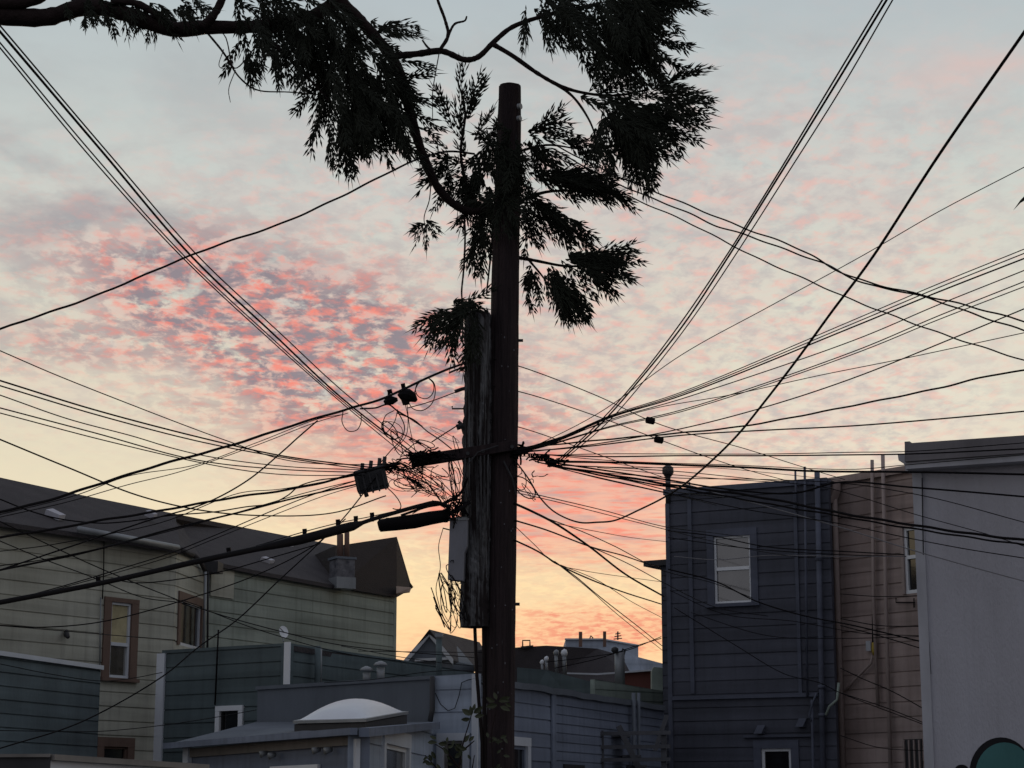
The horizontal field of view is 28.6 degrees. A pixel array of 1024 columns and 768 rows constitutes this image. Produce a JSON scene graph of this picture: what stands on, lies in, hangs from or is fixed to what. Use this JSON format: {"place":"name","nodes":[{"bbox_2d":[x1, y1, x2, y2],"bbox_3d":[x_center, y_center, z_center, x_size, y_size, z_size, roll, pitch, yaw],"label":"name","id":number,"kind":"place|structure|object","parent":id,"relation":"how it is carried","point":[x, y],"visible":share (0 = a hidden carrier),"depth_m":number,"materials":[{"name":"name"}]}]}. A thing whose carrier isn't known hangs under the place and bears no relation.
{"place":"outdoors","nodes":[
{"label":"outdoors","id":0,"kind":"place"},
{"bbox_2d":[5,420,317,567],"bbox_3d":[-4.203,1.333,20.378,6.040,2.856,0.576,11,-16,-43],"label":"overhead cable","id":1,"kind":"object","parent":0,"point":[170,513],"visible":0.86,"depth_m":20.89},
{"bbox_2d":[0,518,345,627],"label":"overhead cable","id":2,"kind":"object","parent":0,"point":[164,605],"visible":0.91,"depth_m":21.76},
{"bbox_2d":[122,544,316,582],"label":"overhead cable","id":3,"kind":"object","parent":2,"relation":"attached to","point":[221,571],"visible":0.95,"depth_m":22.28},
{"bbox_2d":[1,413,347,516],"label":"overhead cable","id":4,"kind":"object","parent":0,"point":[168,474],"visible":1,"depth_m":19.88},
{"bbox_2d":[0,415,337,514],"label":"overhead cable","id":5,"kind":"object","parent":4,"relation":"on","point":[163,470],"visible":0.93,"depth_m":19.95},
{"bbox_2d":[0,474,358,523],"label":"overhead cable","id":6,"kind":"object","parent":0,"point":[158,516],"visible":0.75,"depth_m":21.27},
{"bbox_2d":[354,456,388,496],"bbox_3d":[-1.599,1.052,22.757,0.398,0.472,0.245,0,-12,0],"label":"terminal box","id":7,"kind":"object","parent":6,"relation":"hanging from","point":[365,480],"visible":0.89,"depth_m":22.67,"materials":[{"name":"metal"}]},
{"bbox_2d":[0,480,354,565],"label":"overhead cable","id":8,"kind":"object","parent":7,"relation":"attached to","point":[170,530],"visible":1,"depth_m":20.15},
{"bbox_2d":[0,484,355,570],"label":"overhead cable","id":9,"kind":"object","parent":7,"relation":"attached to","point":[17,566],"visible":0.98,"depth_m":20.19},
{"bbox_2d":[0,413,361,475],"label":"overhead cable","id":10,"kind":"object","parent":7,"relation":"attached to","point":[165,454],"visible":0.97,"depth_m":19.83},
{"bbox_2d":[0,407,365,472],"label":"overhead cable","id":11,"kind":"object","parent":10,"relation":"on","point":[165,452],"visible":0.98,"depth_m":19.84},
{"bbox_2d":[0,474,361,551],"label":"overhead cable","id":12,"kind":"object","parent":7,"relation":"attached to","point":[156,523],"visible":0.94,"depth_m":19.92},
{"bbox_2d":[0,395,366,469],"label":"overhead cable","id":13,"kind":"object","parent":7,"relation":"attached to","point":[171,447],"visible":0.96,"depth_m":19.95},
{"bbox_2d":[0,385,368,469],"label":"overhead cable","id":14,"kind":"object","parent":7,"relation":"attached to","point":[168,433],"visible":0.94,"depth_m":19.84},
{"bbox_2d":[0,477,375,748],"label":"overhead cable","id":15,"kind":"object","parent":7,"relation":"attached to","point":[194,649],"visible":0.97,"depth_m":20.41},
{"bbox_2d":[37,481,354,592],"bbox_3d":[-3.713,1.704,19.790,0.534,2.534,7.055,-10,-15,38],"label":"overhead cable","id":16,"kind":"object","parent":7,"relation":"attached to","point":[194,543],"visible":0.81,"depth_m":20.39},
{"bbox_2d":[53,486,355,589],"bbox_3d":[-3.718,1.672,19.792,0.543,2.350,7.091,-10,-15,39],"label":"overhead cable","id":17,"kind":"object","parent":7,"relation":"attached to","point":[202,543],"visible":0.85,"depth_m":20.47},
{"bbox_2d":[0,439,385,516],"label":"overhead cable","id":18,"kind":"object","parent":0,"point":[178,505],"visible":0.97,"depth_m":20.20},
{"bbox_2d":[0,541,400,661],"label":"overhead cable","id":19,"kind":"object","parent":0,"point":[202,608],"visible":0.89,"depth_m":24.07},
{"bbox_2d":[0,478,412,760],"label":"cream house","id":20,"kind":"structure","parent":0,"point":[302,598],"depth_m":36.71,"materials":[{"name":"beige paint"}]},
{"bbox_2d":[97,737,134,758],"bbox_3d":[-6.973,6.707,35.100,0.195,1.026,0.947,-8,-15,34],"label":"window","id":21,"kind":"structure","parent":20,"relation":"in","point":[107,747],"depth_m":35.19,"materials":[{"name":"brown paint"}]},
{"bbox_2d":[100,596,139,682],"bbox_3d":[-6.969,4.539,35.567,0.195,1.472,0.893,-8,-15,34],"label":"window","id":22,"kind":"structure","parent":20,"relation":"in","point":[119,653],"depth_m":35.61,"materials":[{"name":"brown paint"}]},
{"bbox_2d":[173,591,202,647],"bbox_3d":[-6.092,4.464,37.717,0.150,0.981,1.640,-2,-12,8],"label":"window","id":23,"kind":"structure","parent":20,"relation":"in","point":[189,627],"depth_m":37.78,"materials":[{"name":"brown paint"}]},
{"bbox_2d":[328,532,356,590],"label":"chimney stack","id":24,"kind":"object","parent":20,"relation":"on","point":[342,573],"visible":0.89,"depth_m":42.56,"materials":[{"name":"stone"}]},
{"bbox_2d":[0,501,449,604],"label":"trunk cable","id":25,"kind":"object","parent":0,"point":[306,537],"visible":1,"depth_m":19.81,"materials":[{"name":"rubber"}]},
{"bbox_2d":[0,362,465,512],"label":"overhead cable","id":26,"kind":"object","parent":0,"point":[206,452],"visible":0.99,"depth_m":19.99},
{"bbox_2d":[0,521,473,657],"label":"overhead cable","id":27,"kind":"object","parent":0,"point":[220,614],"visible":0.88,"depth_m":24.10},
{"bbox_2d":[163,722,439,767],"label":"shed","id":28,"kind":"structure","parent":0,"point":[274,745],"depth_m":22.70,"materials":[{"name":"wood"}]},
{"bbox_2d":[293,699,408,730],"bbox_3d":[-1.969,4.154,24.981,1.139,0.495,3.375,-2,-12,8],"label":"skylight","id":29,"kind":"object","parent":28,"relation":"on","point":[353,713],"visible":1,"depth_m":24.09,"materials":[{"name":"plastic"}]},
{"bbox_2d":[380,733,411,767],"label":"window","id":30,"kind":"structure","parent":28,"relation":"in","point":[396,748],"depth_m":23.39,"materials":[{"name":"white paint"}]},
{"bbox_2d":[398,383,417,404],"bbox_3d":[-1.203,0.114,23.079,0.235,0.261,0.165,0,-12,0],"label":"hanging terminal","id":31,"kind":"object","parent":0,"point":[407,396],"visible":0.93,"depth_m":23.02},
{"bbox_2d":[377,509,450,531],"bbox_3d":[-1.115,1.557,22.877,0.847,0.258,0.166,0,-12,0],"label":"splice case","id":32,"kind":"object","parent":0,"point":[411,521],"visible":1,"depth_m":22.81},
{"bbox_2d":[404,629,481,672],"bbox_3d":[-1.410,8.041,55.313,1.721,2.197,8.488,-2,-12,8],"label":"gabled house","id":33,"kind":"structure","parent":0,"point":[427,643],"depth_m":51.73,"materials":[{"name":"wood"}]},
{"bbox_2d":[0,0,1023,672],"label":"sky","id":34,"kind":"structure","parent":0,"point":[342,280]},
{"bbox_2d":[255,465,839,767],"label":"blue house","id":35,"kind":"structure","parent":0,"point":[730,705],"depth_m":34.87,"materials":[{"name":"wood"}]},
{"bbox_2d":[435,633,442,675],"bbox_3d":[-1.022,3.811,28.020,0.115,0.647,0.115,0,-12,0],"label":"flue pipe","id":36,"kind":"object","parent":35,"relation":"on","point":[438,657],"visible":0.75,"depth_m":28.00,"materials":[{"name":"metal"}]},
{"bbox_2d":[436,733,470,767],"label":"window","id":37,"kind":"structure","parent":35,"relation":"in","point":[441,758],"depth_m":26.85,"materials":[{"name":"white paint"}]},
{"bbox_2d":[514,737,530,767],"bbox_3d":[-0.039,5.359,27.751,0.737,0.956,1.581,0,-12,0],"label":"window","id":38,"kind":"structure","parent":35,"relation":"in","point":[522,745],"depth_m":28.34,"materials":[{"name":"white paint"}]},
{"bbox_2d":[599,715,670,767],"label":"wooden staircase","id":39,"kind":"structure","parent":35,"relation":"attached to","point":[624,736],"depth_m":31.32,"materials":[{"name":"grey paint"}]},
{"bbox_2d":[651,667,662,690],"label":"green shack","id":40,"kind":"structure","parent":35,"relation":"on","point":[656,678],"depth_m":41.64,"materials":[{"name":"green paint"}]},
{"bbox_2d":[705,527,759,607],"bbox_3d":[3.919,3.258,35.575,1.011,1.387,0.195,-6,-13,26],"label":"window","id":41,"kind":"structure","parent":35,"relation":"in","point":[741,575],"depth_m":35.59,"materials":[{"name":"glass"}]},
{"bbox_2d":[753,740,799,767],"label":"window","id":42,"kind":"structure","parent":35,"relation":"in","point":[766,753],"depth_m":34.58,"materials":[{"name":"blue paint"}]},
{"bbox_2d":[478,640,628,682],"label":"dark roof house","id":43,"kind":"structure","parent":0,"point":[531,656],"depth_m":49.64,"materials":[{"name":"grey"}]},
{"bbox_2d":[517,667,662,704],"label":"sage house","id":44,"kind":"structure","parent":0,"point":[548,678],"depth_m":39.20,"materials":[{"name":"paint"}]},
{"bbox_2d":[611,647,625,683],"bbox_3d":[1.986,5.301,37.686,0.302,0.710,0.192,10,-16,-40],"label":"ball cowl flue","id":45,"kind":"object","parent":44,"relation":"on","point":[620,668],"visible":0.82,"depth_m":37.64,"materials":[{"name":"grey metal"}]},
{"bbox_2d":[567,669,651,688],"bbox_3d":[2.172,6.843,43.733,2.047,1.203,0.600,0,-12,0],"label":"brick building","id":46,"kind":"structure","parent":0,"point":[639,678],"depth_m":43.61,"materials":[{"name":"red brick"}]},
{"bbox_2d":[563,631,661,670],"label":"white block building","id":47,"kind":"structure","parent":0,"point":[634,661],"depth_m":74.56,"materials":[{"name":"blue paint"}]},
{"bbox_2d":[538,332,1023,443],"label":"overhead cable","id":48,"kind":"object","parent":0,"point":[811,377],"visible":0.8,"depth_m":20.82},
{"bbox_2d":[553,148,1023,330],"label":"overhead cable","id":49,"kind":"object","parent":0,"point":[788,249],"visible":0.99,"depth_m":20.97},
{"bbox_2d":[554,155,1023,360],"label":"overhead cable","id":50,"kind":"object","parent":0,"point":[791,272],"visible":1,"depth_m":20.80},
{"bbox_2d":[674,607,922,724],"bbox_3d":[4.500,4.440,31.683,3.938,1.940,0.040,-4,-13,17],"label":"overhead cable","id":51,"kind":"object","parent":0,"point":[793,676],"visible":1,"depth_m":31.64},
{"bbox_2d":[597,467,1022,545],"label":"overhead cable","id":52,"kind":"object","parent":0,"point":[805,484],"visible":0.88,"depth_m":21.51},
{"bbox_2d":[609,473,1023,522],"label":"overhead cable","id":53,"kind":"object","parent":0,"point":[829,482],"visible":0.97,"depth_m":20.98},
{"bbox_2d":[898,435,1023,767],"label":"stucco building","id":54,"kind":"structure","parent":0,"point":[971,632],"depth_m":30.61,"materials":[{"name":"grey paint"}]},
{"bbox_2d":[670,531,904,554],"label":"overhead cable","id":55,"kind":"object","parent":54,"relation":"attached to","point":[789,548],"visible":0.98,"depth_m":32.05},
{"bbox_2d":[668,569,918,641],"bbox_3d":[4.454,3.509,31.889,4.009,1.288,0.037,-4,-13,16],"label":"overhead cable","id":56,"kind":"object","parent":54,"relation":"attached to","point":[793,612],"visible":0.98,"depth_m":31.84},
{"bbox_2d":[843,693,921,721],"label":"overhead cable","id":57,"kind":"object","parent":54,"relation":"attached to","point":[884,707],"visible":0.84,"depth_m":31.52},
{"label":"ground","id":58,"kind":"structure","parent":0,"visible":0},
{"bbox_2d":[0,754,50,767],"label":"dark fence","id":59,"kind":"object","parent":58,"relation":"on","point":[25,760],"visible":1,"depth_m":15.71,"materials":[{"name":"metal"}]},
{"bbox_2d":[0,651,103,756],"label":"teal annex","id":60,"kind":"object","parent":58,"relation":"on","point":[31,702],"visible":0.88,"depth_m":29.25,"materials":[{"name":"paint"}]},
{"bbox_2d":[50,754,209,767],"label":"yard wall","id":61,"kind":"structure","parent":58,"relation":"on","point":[64,761],"depth_m":16.13,"materials":[{"name":"white paint"}]},
{"bbox_2d":[153,630,472,762],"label":"grey teal house","id":62,"kind":"structure","parent":58,"relation":"on","point":[198,684],"depth_m":30.47,"materials":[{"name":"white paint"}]},
{"bbox_2d":[214,705,243,731],"bbox_3d":[-4.209,5.029,30.105,0.552,0.393,0.150,-8,-15,34],"label":"window","id":63,"kind":"structure","parent":62,"relation":"in","point":[230,721],"depth_m":30.13,"materials":[{"name":"white paint"}]},
{"bbox_2d":[0,0,722,380],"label":"conifer tree","id":64,"kind":"object","parent":58,"relation":"on","point":[630,34],"visible":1,"depth_m":23.59,"materials":[{"name":"green plant"}]},
{"bbox_2d":[0,150,474,329],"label":"overhead cable","id":65,"kind":"object","parent":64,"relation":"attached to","point":[187,256],"visible":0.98,"depth_m":21.39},
{"bbox_2d":[546,140,1023,321],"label":"overhead cable","id":66,"kind":"object","parent":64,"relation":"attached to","point":[823,262],"visible":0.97,"depth_m":20.83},
{"bbox_2d":[423,704,483,767],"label":"sapling","id":67,"kind":"object","parent":58,"relation":"on","point":[459,748],"visible":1,"depth_m":21.17,"materials":[{"name":"green plant"}]},
{"bbox_2d":[411,82,522,767],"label":"utility pole","id":68,"kind":"object","parent":58,"relation":"on","point":[500,647],"visible":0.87,"depth_m":23.11,"materials":[{"name":"brown wood"}]},
{"bbox_2d":[386,436,467,526],"bbox_3d":[-1.069,1.122,22.918,1.119,1.060,0.252,0,-12,0],"label":"wire tangle","id":69,"kind":"object","parent":68,"relation":"hanging from","point":[416,483],"visible":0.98,"depth_m":22.89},
{"bbox_2d":[0,350,395,464],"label":"overhead cable","id":70,"kind":"object","parent":69,"relation":"attached to","point":[183,424],"visible":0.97,"depth_m":19.65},
{"bbox_2d":[381,447,455,473],"bbox_3d":[-1.083,0.877,22.918,0.884,0.322,0.143,0,-12,0],"label":"wire tangle","id":71,"kind":"object","parent":69,"relation":"attached to","point":[429,456],"visible":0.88,"depth_m":22.89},
{"bbox_2d":[0,380,373,467],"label":"overhead cable","id":72,"kind":"object","parent":71,"relation":"attached to","point":[170,429],"visible":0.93,"depth_m":19.87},
{"bbox_2d":[0,462,401,538],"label":"overhead cable","id":73,"kind":"object","parent":71,"relation":"attached to","point":[160,510],"visible":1,"depth_m":20.28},
{"bbox_2d":[0,47,408,458],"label":"overhead cable","id":74,"kind":"object","parent":71,"relation":"attached to","point":[10,60],"visible":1,"depth_m":14.60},
{"bbox_2d":[0,42,411,455],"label":"overhead cable","id":75,"kind":"object","parent":71,"relation":"attached to","point":[11,56],"visible":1,"depth_m":14.64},
{"bbox_2d":[0,30,418,457],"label":"overhead cable","id":76,"kind":"object","parent":71,"relation":"attached to","point":[131,186],"visible":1,"depth_m":14.66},
{"bbox_2d":[0,25,422,455],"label":"overhead cable","id":77,"kind":"object","parent":71,"relation":"attached to","point":[46,80],"visible":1,"depth_m":14.66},
{"bbox_2d":[381,421,457,458],"bbox_3d":[-1.057,0.655,23.017,0.906,0.454,0.252,0,-12,0],"label":"wire tangle","id":78,"kind":"object","parent":71,"relation":"attached to","point":[410,439],"visible":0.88,"depth_m":22.97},
{"bbox_2d":[449,309,492,628],"bbox_3d":[-0.483,0.928,23.252,0.521,3.771,0.384,0,-12,0],"label":"old pole","id":79,"kind":"object","parent":68,"relation":"attached to","point":[475,426],"visible":0.88,"depth_m":23.06,"materials":[{"name":"brown wood"}]},
{"bbox_2d":[443,517,468,581],"bbox_3d":[-0.620,1.885,22.856,0.359,0.734,0.185,4,-13,-17],"label":"equipment cabinet","id":80,"kind":"object","parent":79,"relation":"attached to","point":[458,540],"visible":0.97,"depth_m":22.79,"materials":[{"name":"metal"}]},
{"bbox_2d":[431,560,467,630],"bbox_3d":[-0.710,2.392,22.679,0.413,0.809,0.251,0,-12,0],"label":"wire coil","id":81,"kind":"object","parent":80,"relation":"hanging from","point":[449,592],"visible":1,"depth_m":22.62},
{"bbox_2d":[444,490,470,528],"bbox_3d":[-0.626,1.429,22.864,0.316,0.457,0.261,0,-12,0],"label":"wire tangle","id":82,"kind":"object","parent":80,"relation":"attached to","point":[459,502],"visible":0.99,"depth_m":22.83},
{"bbox_2d":[473,627,483,767],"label":"conduit","id":83,"kind":"object","parent":68,"relation":"attached to","point":[478,699],"visible":0.81,"depth_m":22.64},
{"bbox_2d":[482,627,486,767],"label":"conduit","id":84,"kind":"object","parent":68,"relation":"attached to","point":[484,692],"visible":1,"depth_m":22.65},
{"bbox_2d":[510,441,568,466],"bbox_3d":[0.272,0.816,23.240,0.787,0.316,0.141,0,-12,0],"label":"wire tangle","id":85,"kind":"object","parent":68,"relation":"attached to","point":[544,458],"visible":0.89,"depth_m":23.20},
{"bbox_2d":[557,0,882,460],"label":"overhead cable","id":86,"kind":"object","parent":85,"relation":"attached to","point":[852,49],"visible":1,"depth_m":15.84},
{"bbox_2d":[559,0,887,460],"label":"overhead cable","id":87,"kind":"object","parent":85,"relation":"attached to","point":[803,136],"visible":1,"depth_m":15.75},
{"bbox_2d":[565,0,892,458],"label":"overhead cable","id":88,"kind":"object","parent":85,"relation":"attached to","point":[758,218],"visible":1,"depth_m":15.77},
{"bbox_2d":[512,442,1023,456],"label":"overhead cable","id":89,"kind":"object","parent":85,"relation":"attached to","point":[784,453],"visible":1,"depth_m":21.68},
{"bbox_2d":[541,167,1023,442],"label":"overhead cable","id":90,"kind":"object","parent":85,"relation":"attached to","point":[791,294],"visible":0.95,"depth_m":20.81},
{"bbox_2d":[546,461,1023,475],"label":"overhead cable","id":91,"kind":"object","parent":85,"relation":"attached to","point":[839,471],"visible":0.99,"depth_m":22.05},
{"bbox_2d":[547,462,1023,497],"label":"overhead cable","id":92,"kind":"object","parent":85,"relation":"attached to","point":[792,492],"visible":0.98,"depth_m":21.70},
{"bbox_2d":[550,464,1023,540],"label":"overhead cable","id":93,"kind":"object","parent":85,"relation":"attached to","point":[827,510],"visible":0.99,"depth_m":20.75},
{"bbox_2d":[560,454,1023,469],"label":"overhead cable","id":94,"kind":"object","parent":85,"relation":"attached to","point":[799,468],"visible":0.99,"depth_m":21.70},
{"bbox_2d":[563,469,1023,558],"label":"overhead cable","id":95,"kind":"object","parent":85,"relation":"attached to","point":[802,517],"visible":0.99,"depth_m":21.03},
{"bbox_2d":[567,469,1023,544],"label":"overhead cable","id":96,"kind":"object","parent":85,"relation":"attached to","point":[809,510],"visible":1,"depth_m":20.64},
{"bbox_2d":[647,479,1023,581],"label":"overhead cable","id":97,"kind":"object","parent":85,"relation":"attached to","point":[857,532],"visible":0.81,"depth_m":20.56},
{"bbox_2d":[513,502,664,596],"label":"overhead cable","id":98,"kind":"object","parent":68,"relation":"attached to","point":[570,533],"visible":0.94,"depth_m":27.56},
{"bbox_2d":[492,385,789,481],"bbox_3d":[2.272,0.844,28.854,0.033,0.708,12.262,-5,-13,23],"label":"overhead cable","id":99,"kind":"object","parent":68,"relation":"attached to","point":[637,431],"visible":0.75,"depth_m":27.46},
{"bbox_2d":[492,358,844,479],"bbox_3d":[2.734,0.672,28.898,0.042,0.412,12.680,-6,-14,27],"label":"overhead cable","id":100,"kind":"object","parent":68,"relation":"attached to","point":[658,423],"visible":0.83,"depth_m":27.58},
{"bbox_2d":[517,492,836,558],"bbox_3d":[2.809,2.115,28.641,0.027,0.606,12.413,-6,-13,26],"label":"overhead cable","id":101,"kind":"object","parent":68,"relation":"attached to","point":[670,530],"visible":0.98,"depth_m":27.27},
{"bbox_2d":[511,369,1023,451],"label":"overhead cable","id":102,"kind":"object","parent":68,"relation":"attached to","point":[782,418],"visible":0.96,"depth_m":20.57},
{"bbox_2d":[512,411,1023,452],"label":"overhead cable","id":103,"kind":"object","parent":68,"relation":"attached to","point":[779,429],"visible":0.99,"depth_m":20.56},
{"bbox_2d":[512,308,1023,453],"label":"overhead cable","id":104,"kind":"object","parent":68,"relation":"attached to","point":[801,395],"visible":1,"depth_m":20.49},
{"bbox_2d":[515,30,1023,523],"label":"overhead cable","id":105,"kind":"object","parent":68,"relation":"attached to","point":[837,302],"visible":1,"depth_m":12.25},
{"bbox_2d":[516,281,1023,452],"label":"overhead cable","id":106,"kind":"object","parent":68,"relation":"attached to","point":[791,373],"visible":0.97,"depth_m":20.63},
{"bbox_2d":[517,253,1023,449],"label":"overhead cable","id":107,"kind":"object","parent":68,"relation":"attached to","point":[795,347],"visible":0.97,"depth_m":20.66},
{"bbox_2d":[517,249,1023,448],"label":"overhead cable","id":108,"kind":"object","parent":68,"relation":"attached to","point":[786,348],"visible":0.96,"depth_m":20.74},
{"bbox_2d":[518,286,1023,452],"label":"overhead cable","id":109,"kind":"object","parent":68,"relation":"attached to","point":[792,375],"visible":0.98,"depth_m":20.61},
{"bbox_2d":[520,448,1023,456],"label":"overhead cable","id":110,"kind":"object","parent":68,"relation":"attached to","point":[784,455],"visible":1,"depth_m":21.68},
{"bbox_2d":[521,270,1023,450],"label":"overhead cable","id":111,"kind":"object","parent":68,"relation":"attached to","point":[793,361],"visible":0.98,"depth_m":20.65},
{"bbox_2d":[537,258,1023,445],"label":"overhead cable","id":112,"kind":"object","parent":68,"relation":"attached to","point":[794,350],"visible":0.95,"depth_m":20.66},
{"bbox_2d":[486,693,510,767],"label":"sapling","id":113,"kind":"object","parent":58,"relation":"on","point":[504,699],"visible":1,"depth_m":22.11,"materials":[{"name":"green plant"}]},
{"bbox_2d":[643,559,668,767],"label":"annex","id":114,"kind":"object","parent":58,"relation":"on","point":[662,563],"visible":0.37,"depth_m":37.03,"materials":[{"name":"blue paint"}]},
{"bbox_2d":[829,455,923,767],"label":"tan house","id":115,"kind":"structure","parent":58,"relation":"on","point":[892,665],"depth_m":34.36,"materials":[{"name":"paint"}]},
{"bbox_2d":[899,523,916,593],"bbox_3d":[6.843,2.947,33.934,0.150,1.183,0.565,9,-15,-37],"label":"window","id":116,"kind":"structure","parent":115,"relation":"in","point":[908,563],"depth_m":34.03,"materials":[{"name":"glass"}]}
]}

